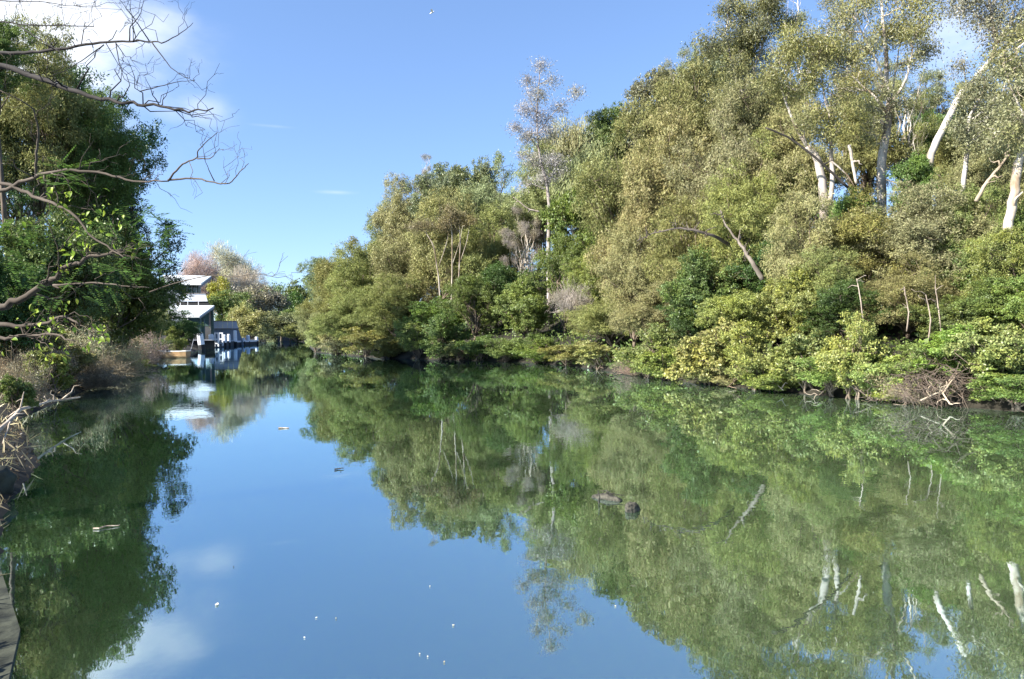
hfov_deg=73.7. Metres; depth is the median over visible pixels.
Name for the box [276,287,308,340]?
broadleaf tree
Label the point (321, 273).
she oak
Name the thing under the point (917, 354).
waterside shrub
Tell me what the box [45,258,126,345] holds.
evergreen tree
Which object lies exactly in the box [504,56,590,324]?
silver tree
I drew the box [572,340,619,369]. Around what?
waterside shrub
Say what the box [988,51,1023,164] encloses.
she oak
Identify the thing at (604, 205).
she oak
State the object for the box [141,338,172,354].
waterside shrub
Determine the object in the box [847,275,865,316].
dead sapling
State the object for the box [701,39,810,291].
she oak
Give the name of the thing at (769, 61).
gum tree
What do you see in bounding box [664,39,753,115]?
broadleaf tree
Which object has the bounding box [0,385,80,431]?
fallen branch
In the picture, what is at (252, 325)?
broadleaf tree
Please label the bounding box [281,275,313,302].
broadleaf tree
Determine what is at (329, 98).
sky
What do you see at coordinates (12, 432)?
dry grass
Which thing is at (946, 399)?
fallen branch
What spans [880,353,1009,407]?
root tangle
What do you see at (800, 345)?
waterside shrub
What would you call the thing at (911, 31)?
gum tree
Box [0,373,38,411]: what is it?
waterside shrub
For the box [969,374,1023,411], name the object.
waterside shrub
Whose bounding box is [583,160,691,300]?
she oak
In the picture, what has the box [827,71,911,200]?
she oak
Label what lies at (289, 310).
broadleaf tree
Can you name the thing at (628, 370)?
dry shrub
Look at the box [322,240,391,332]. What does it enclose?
she oak
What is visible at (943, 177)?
she oak
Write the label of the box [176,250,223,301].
bare tree
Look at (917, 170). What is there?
broadleaf tree
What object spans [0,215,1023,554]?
ground
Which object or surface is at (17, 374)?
dry shrub
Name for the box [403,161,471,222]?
broadleaf tree
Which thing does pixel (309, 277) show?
broadleaf tree
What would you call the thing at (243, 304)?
broadleaf tree
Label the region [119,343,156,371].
dry shrub
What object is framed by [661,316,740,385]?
waterside shrub
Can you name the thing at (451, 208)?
gum tree
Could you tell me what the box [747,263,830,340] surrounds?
broadleaf tree
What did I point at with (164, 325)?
she oak
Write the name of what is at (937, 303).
dead sapling
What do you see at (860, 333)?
waterside shrub
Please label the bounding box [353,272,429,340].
she oak
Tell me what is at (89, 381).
dry shrub
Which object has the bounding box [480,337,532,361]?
waterside shrub
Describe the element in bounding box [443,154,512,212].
broadleaf tree
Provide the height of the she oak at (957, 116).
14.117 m
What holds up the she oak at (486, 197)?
on the ground at (894, 331)
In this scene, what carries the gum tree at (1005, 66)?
on the ground at (894, 331)
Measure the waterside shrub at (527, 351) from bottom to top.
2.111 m
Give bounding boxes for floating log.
[592,490,624,501]
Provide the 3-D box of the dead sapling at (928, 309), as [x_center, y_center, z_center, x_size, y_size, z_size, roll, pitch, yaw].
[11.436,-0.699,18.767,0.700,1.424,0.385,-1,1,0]
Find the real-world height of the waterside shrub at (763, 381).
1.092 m
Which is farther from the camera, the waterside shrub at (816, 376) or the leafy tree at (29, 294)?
the waterside shrub at (816, 376)
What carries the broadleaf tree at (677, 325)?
on the ground at (894, 331)
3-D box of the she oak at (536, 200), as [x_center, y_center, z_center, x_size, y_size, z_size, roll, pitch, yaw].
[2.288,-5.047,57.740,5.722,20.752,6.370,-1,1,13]
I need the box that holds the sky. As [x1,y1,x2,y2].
[0,0,1023,320]
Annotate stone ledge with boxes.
[0,568,19,678]
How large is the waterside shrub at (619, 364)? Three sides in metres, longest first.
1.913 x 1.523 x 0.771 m
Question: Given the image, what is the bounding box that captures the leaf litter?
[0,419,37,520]
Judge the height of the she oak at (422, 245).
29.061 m
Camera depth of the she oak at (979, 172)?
24.47 m
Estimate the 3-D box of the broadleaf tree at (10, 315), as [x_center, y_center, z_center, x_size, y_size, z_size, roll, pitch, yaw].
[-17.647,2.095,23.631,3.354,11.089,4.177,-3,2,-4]
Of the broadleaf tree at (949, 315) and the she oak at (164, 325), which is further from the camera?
the she oak at (164, 325)
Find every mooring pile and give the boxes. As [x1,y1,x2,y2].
[197,333,204,349]
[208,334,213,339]
[227,334,230,345]
[233,330,236,344]
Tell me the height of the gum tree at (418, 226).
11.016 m
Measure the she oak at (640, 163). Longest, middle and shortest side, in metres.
23.650 x 7.526 x 6.337 m
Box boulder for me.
[0,465,16,494]
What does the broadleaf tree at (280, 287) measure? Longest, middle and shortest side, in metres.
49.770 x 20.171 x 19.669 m
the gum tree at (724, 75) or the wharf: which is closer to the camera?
the gum tree at (724, 75)
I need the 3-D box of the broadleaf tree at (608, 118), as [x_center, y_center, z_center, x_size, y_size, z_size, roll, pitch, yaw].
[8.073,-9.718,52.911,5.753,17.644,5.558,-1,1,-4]
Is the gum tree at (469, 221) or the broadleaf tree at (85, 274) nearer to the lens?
the broadleaf tree at (85, 274)
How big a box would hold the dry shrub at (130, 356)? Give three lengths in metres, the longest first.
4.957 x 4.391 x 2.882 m
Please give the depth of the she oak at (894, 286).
20.28 m
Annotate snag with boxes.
[625,501,639,512]
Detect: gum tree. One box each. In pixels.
[375,188,401,232]
[403,211,457,298]
[416,153,431,195]
[434,201,474,303]
[438,208,480,312]
[498,205,544,287]
[647,45,690,115]
[687,0,809,154]
[714,0,823,117]
[736,6,838,141]
[742,13,874,227]
[801,0,958,286]
[816,0,891,187]
[852,57,943,191]
[926,0,1023,179]
[939,53,1022,188]
[965,10,1023,242]
[983,13,1023,166]
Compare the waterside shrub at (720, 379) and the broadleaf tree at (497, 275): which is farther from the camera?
the broadleaf tree at (497, 275)
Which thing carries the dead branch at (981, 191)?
attached to the gum tree at (1010, 132)
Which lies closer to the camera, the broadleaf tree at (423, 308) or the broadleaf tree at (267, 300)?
the broadleaf tree at (423, 308)
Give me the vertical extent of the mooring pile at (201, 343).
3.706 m
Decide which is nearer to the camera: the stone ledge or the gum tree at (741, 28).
the stone ledge
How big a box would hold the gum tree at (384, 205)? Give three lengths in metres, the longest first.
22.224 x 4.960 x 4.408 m
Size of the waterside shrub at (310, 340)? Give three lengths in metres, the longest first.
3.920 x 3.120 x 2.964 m
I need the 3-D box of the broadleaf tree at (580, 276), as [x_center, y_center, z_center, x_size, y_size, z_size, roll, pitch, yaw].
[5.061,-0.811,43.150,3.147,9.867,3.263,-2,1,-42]
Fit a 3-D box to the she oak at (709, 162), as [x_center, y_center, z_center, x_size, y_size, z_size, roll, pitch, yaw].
[11.269,-1.943,33.959,5.960,20.932,7.316,-1,1,-25]
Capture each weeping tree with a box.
[540,108,602,168]
[544,115,624,242]
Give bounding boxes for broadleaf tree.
[0,17,44,237]
[0,205,124,346]
[0,248,62,371]
[80,225,189,350]
[150,301,203,351]
[163,317,204,346]
[201,276,233,311]
[206,287,257,327]
[223,304,276,339]
[226,298,254,320]
[231,281,292,341]
[255,310,300,341]
[259,279,309,340]
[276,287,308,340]
[277,308,307,341]
[278,323,306,341]
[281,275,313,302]
[295,256,333,300]
[398,295,463,333]
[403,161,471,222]
[436,273,507,340]
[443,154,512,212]
[470,261,536,328]
[491,272,555,338]
[517,136,567,286]
[522,230,603,335]
[535,182,608,296]
[561,249,607,304]
[581,101,647,169]
[621,62,677,148]
[654,284,733,343]
[657,243,749,330]
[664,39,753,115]
[693,288,785,340]
[723,232,806,331]
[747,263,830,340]
[792,278,898,344]
[813,186,884,245]
[883,149,945,214]
[890,109,956,180]
[896,294,986,338]
[909,238,981,297]
[949,272,1023,334]
[950,224,1023,301]
[991,274,1023,327]
[995,197,1023,244]
[1013,311,1023,320]
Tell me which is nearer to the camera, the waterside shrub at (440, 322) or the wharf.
the waterside shrub at (440, 322)
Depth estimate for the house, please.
136.96 m
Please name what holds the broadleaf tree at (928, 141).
on the ground at (894, 331)
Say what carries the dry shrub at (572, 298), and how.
on the ground at (894, 331)
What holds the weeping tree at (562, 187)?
on the ground at (894, 331)
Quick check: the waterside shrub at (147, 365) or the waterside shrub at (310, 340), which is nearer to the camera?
the waterside shrub at (147, 365)
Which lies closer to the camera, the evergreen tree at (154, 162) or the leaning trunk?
the leaning trunk
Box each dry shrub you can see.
[0,337,85,380]
[0,348,65,402]
[14,319,142,380]
[71,347,143,389]
[86,327,157,378]
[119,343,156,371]
[127,330,172,364]
[543,278,593,312]
[607,351,641,375]
[858,359,954,405]
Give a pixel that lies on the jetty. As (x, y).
(247, 342)
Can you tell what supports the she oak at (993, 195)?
on the ground at (894, 331)
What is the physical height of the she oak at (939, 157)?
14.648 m
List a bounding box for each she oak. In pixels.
[0,2,107,245]
[42,84,148,352]
[131,309,173,346]
[290,297,340,338]
[294,273,342,327]
[305,285,379,344]
[306,235,364,299]
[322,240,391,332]
[350,207,392,318]
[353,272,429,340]
[365,209,449,326]
[368,171,423,260]
[400,182,502,302]
[455,200,543,303]
[456,149,542,266]
[499,153,559,299]
[557,286,660,347]
[567,106,672,296]
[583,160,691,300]
[590,220,668,348]
[604,272,679,340]
[611,49,723,199]
[615,96,728,253]
[640,190,725,336]
[659,88,782,240]
[696,121,829,257]
[696,167,798,296]
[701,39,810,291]
[741,96,855,221]
[759,185,870,313]
[774,243,885,337]
[790,185,923,288]
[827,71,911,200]
[835,251,965,338]
[849,176,1022,306]
[882,159,1003,270]
[934,75,1010,208]
[934,178,1023,283]
[945,124,1023,237]
[954,70,1023,175]
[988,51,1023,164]
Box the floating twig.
[93,524,119,528]
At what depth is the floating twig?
7.20 m
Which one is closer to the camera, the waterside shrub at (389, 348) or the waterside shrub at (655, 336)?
the waterside shrub at (655, 336)
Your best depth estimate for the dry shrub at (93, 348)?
28.11 m
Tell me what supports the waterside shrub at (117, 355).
on the ground at (894, 331)
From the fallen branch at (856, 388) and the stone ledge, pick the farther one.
the fallen branch at (856, 388)
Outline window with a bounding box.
[192,285,196,292]
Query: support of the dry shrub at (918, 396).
on the ground at (894, 331)
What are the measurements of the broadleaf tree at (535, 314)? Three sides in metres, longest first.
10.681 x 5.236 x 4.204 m
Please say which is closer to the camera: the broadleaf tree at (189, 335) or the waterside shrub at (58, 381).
the waterside shrub at (58, 381)
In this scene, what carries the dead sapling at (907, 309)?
on the ground at (894, 331)
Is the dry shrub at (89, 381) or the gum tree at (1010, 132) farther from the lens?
the dry shrub at (89, 381)
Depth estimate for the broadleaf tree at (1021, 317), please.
16.04 m
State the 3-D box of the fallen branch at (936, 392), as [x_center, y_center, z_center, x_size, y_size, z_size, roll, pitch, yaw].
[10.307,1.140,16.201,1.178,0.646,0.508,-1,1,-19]
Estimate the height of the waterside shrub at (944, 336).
1.505 m
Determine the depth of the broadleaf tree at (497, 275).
51.79 m
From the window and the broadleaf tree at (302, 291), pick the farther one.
the broadleaf tree at (302, 291)
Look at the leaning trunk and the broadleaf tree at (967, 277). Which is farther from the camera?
the leaning trunk
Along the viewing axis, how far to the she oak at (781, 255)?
24.31 m
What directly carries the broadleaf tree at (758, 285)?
on the ground at (894, 331)
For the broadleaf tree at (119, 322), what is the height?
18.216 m
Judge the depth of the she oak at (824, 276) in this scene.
22.60 m
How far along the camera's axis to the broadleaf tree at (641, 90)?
48.37 m
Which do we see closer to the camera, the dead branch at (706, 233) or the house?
the dead branch at (706, 233)
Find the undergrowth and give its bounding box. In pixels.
[317,235,1023,400]
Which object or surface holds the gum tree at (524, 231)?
on the ground at (894, 331)
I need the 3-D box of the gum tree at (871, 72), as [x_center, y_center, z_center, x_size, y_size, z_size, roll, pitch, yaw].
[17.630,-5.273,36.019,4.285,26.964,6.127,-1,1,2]
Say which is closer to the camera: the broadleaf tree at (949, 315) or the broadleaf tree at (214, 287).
the broadleaf tree at (949, 315)
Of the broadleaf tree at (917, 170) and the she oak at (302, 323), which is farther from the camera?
the she oak at (302, 323)
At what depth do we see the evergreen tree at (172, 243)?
43.20 m
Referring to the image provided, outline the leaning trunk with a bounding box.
[711,209,764,280]
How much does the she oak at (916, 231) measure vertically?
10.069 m
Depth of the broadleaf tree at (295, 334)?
188.59 m
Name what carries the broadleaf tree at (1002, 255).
on the ground at (894, 331)
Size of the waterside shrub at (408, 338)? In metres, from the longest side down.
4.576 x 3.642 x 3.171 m
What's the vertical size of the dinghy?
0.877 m
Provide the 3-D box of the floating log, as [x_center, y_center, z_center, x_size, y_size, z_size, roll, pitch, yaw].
[1.145,1.867,8.092,0.404,0.162,0.196,0,1,36]
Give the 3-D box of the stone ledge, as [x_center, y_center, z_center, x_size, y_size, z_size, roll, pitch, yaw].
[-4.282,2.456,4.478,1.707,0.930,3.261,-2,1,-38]
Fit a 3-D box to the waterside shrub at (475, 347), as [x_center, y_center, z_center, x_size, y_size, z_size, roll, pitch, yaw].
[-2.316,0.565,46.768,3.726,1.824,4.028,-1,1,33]
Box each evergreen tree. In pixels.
[0,115,65,360]
[22,60,169,343]
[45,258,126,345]
[46,83,168,349]
[63,186,196,349]
[129,311,159,343]
[902,67,967,125]
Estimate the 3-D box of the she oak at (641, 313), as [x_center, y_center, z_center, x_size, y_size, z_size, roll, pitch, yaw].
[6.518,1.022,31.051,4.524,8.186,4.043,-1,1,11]
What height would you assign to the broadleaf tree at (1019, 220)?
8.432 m
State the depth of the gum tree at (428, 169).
75.41 m
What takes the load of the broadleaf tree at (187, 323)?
on the ground at (894, 331)
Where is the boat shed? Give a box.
[214,321,243,344]
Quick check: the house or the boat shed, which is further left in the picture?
the house
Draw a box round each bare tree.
[0,0,234,137]
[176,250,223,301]
[202,240,264,314]
[226,264,269,302]
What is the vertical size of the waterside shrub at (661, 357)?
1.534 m
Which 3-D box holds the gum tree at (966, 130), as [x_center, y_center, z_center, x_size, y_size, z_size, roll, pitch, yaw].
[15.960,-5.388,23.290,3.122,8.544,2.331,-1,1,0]
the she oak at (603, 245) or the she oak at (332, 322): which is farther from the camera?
the she oak at (332, 322)
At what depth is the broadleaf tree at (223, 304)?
198.25 m
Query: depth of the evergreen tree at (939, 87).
37.74 m
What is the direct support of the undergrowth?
on the ground at (894, 331)
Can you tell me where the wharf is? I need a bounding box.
[215,341,233,347]
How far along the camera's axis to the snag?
7.46 m
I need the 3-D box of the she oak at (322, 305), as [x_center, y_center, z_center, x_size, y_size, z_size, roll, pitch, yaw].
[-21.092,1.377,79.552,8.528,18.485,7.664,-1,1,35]
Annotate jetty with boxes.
[232,340,258,344]
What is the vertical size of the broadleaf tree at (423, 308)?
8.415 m
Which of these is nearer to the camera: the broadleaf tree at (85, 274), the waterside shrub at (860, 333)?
the waterside shrub at (860, 333)
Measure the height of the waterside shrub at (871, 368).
1.558 m
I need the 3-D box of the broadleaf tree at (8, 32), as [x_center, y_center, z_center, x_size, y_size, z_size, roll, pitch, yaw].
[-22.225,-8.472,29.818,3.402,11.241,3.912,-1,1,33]
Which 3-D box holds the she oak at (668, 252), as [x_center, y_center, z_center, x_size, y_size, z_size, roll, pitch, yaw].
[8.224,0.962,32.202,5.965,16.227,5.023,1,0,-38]
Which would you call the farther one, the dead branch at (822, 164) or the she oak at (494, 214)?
the she oak at (494, 214)
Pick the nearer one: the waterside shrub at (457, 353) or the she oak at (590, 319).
the she oak at (590, 319)
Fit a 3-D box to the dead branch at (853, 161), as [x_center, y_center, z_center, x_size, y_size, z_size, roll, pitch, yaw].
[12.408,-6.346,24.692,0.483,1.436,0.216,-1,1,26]
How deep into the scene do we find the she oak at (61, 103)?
32.95 m
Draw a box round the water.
[0,340,1023,678]
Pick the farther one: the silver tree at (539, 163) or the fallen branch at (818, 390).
the silver tree at (539, 163)
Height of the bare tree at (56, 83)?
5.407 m
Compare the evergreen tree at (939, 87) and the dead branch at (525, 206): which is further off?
the dead branch at (525, 206)
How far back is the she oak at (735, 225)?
27.67 m
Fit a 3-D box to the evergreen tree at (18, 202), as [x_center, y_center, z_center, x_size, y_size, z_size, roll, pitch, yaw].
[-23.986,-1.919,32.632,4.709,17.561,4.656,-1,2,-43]
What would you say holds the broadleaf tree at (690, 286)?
on the ground at (894, 331)
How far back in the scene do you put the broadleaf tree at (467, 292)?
50.89 m
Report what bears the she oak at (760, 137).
on the ground at (894, 331)
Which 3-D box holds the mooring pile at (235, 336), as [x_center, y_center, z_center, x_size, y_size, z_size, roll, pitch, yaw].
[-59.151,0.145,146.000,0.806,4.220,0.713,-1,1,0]
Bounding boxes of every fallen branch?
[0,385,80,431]
[2,421,10,443]
[805,382,830,398]
[849,383,872,400]
[920,373,954,401]
[936,373,958,404]
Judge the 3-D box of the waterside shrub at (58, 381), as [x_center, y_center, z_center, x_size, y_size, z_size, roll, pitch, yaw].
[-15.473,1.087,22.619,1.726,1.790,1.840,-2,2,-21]
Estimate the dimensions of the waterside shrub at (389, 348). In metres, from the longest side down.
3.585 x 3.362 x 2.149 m
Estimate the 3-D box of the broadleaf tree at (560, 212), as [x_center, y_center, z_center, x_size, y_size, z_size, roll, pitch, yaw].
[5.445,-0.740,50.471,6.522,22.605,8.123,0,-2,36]
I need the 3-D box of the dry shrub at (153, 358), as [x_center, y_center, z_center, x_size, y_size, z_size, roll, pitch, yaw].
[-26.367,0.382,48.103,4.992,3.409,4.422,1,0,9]
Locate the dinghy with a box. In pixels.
[157,350,190,357]
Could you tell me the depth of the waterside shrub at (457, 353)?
47.95 m
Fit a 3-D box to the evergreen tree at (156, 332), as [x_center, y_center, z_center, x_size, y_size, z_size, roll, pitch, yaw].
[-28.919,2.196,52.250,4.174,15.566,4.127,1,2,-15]
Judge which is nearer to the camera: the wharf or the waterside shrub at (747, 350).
the waterside shrub at (747, 350)
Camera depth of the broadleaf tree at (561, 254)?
46.18 m
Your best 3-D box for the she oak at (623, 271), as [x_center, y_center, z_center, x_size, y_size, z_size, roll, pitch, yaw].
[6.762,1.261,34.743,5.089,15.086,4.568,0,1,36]
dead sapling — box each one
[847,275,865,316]
[901,287,908,331]
[912,289,936,337]
[934,275,941,330]
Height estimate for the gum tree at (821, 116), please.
11.702 m
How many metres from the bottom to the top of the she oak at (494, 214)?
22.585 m
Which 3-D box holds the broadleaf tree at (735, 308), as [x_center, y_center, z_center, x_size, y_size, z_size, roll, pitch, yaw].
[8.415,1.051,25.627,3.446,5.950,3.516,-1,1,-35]
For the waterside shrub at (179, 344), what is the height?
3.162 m
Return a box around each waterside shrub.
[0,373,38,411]
[20,346,76,394]
[28,330,100,386]
[100,349,133,367]
[134,359,156,369]
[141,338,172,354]
[164,326,188,350]
[303,330,322,351]
[315,332,351,354]
[339,326,389,356]
[369,335,406,357]
[393,319,434,358]
[418,307,475,359]
[443,340,477,359]
[452,334,507,360]
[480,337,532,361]
[509,333,559,363]
[536,340,600,366]
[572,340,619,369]
[606,355,627,369]
[611,322,688,378]
[638,346,680,379]
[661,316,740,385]
[691,366,736,385]
[717,319,781,389]
[738,370,806,391]
[766,327,844,392]
[789,352,869,396]
[811,310,889,399]
[834,349,934,400]
[848,378,901,400]
[876,341,959,385]
[910,323,1018,380]
[941,316,1023,385]
[965,365,1023,404]
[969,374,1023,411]
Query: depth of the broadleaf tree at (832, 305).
21.12 m
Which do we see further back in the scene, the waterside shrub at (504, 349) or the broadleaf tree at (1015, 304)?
the waterside shrub at (504, 349)
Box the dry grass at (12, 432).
[0,348,158,575]
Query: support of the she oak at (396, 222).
on the ground at (894, 331)
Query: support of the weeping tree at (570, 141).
on the ground at (894, 331)
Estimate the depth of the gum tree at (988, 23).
25.42 m
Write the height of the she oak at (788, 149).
16.945 m
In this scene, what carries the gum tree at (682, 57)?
on the ground at (894, 331)
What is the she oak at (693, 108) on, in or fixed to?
on the ground at (894, 331)
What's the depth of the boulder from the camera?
8.67 m
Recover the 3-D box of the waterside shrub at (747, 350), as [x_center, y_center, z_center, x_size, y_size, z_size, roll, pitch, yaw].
[7.771,0.600,21.843,2.281,2.514,2.762,-1,1,-1]
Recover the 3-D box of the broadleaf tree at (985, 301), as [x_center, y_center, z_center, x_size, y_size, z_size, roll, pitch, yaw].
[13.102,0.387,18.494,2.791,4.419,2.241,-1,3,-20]
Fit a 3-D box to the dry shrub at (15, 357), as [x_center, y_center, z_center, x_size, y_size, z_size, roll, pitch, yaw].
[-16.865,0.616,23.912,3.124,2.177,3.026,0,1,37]
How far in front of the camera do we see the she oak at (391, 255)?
62.29 m
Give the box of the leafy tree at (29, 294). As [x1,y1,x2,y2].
[0,53,302,375]
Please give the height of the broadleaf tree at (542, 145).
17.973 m
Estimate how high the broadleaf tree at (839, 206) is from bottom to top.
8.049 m
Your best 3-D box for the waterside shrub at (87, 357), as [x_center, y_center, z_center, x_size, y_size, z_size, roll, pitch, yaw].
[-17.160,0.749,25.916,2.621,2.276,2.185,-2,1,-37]
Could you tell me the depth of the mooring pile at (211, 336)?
112.66 m
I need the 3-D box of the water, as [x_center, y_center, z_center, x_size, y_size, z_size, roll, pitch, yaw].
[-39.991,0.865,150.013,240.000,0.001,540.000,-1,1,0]
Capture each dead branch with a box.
[513,197,539,212]
[637,220,732,247]
[765,127,848,187]
[847,145,862,183]
[974,150,1010,201]
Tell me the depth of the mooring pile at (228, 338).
137.77 m
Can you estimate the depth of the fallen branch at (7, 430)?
11.90 m
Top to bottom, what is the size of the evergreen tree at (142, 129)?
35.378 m
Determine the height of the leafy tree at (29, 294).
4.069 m
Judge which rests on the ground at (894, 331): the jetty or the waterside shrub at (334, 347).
the waterside shrub at (334, 347)
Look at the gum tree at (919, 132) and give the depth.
32.81 m
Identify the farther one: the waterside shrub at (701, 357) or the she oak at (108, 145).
the she oak at (108, 145)
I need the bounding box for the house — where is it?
[162,275,211,325]
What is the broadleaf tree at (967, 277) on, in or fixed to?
on the ground at (894, 331)
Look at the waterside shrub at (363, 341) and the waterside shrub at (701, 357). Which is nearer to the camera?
the waterside shrub at (701, 357)
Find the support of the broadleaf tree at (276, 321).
on the ground at (894, 331)
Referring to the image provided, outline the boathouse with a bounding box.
[168,305,214,348]
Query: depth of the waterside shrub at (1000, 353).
15.87 m
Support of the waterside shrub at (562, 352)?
on the ground at (894, 331)

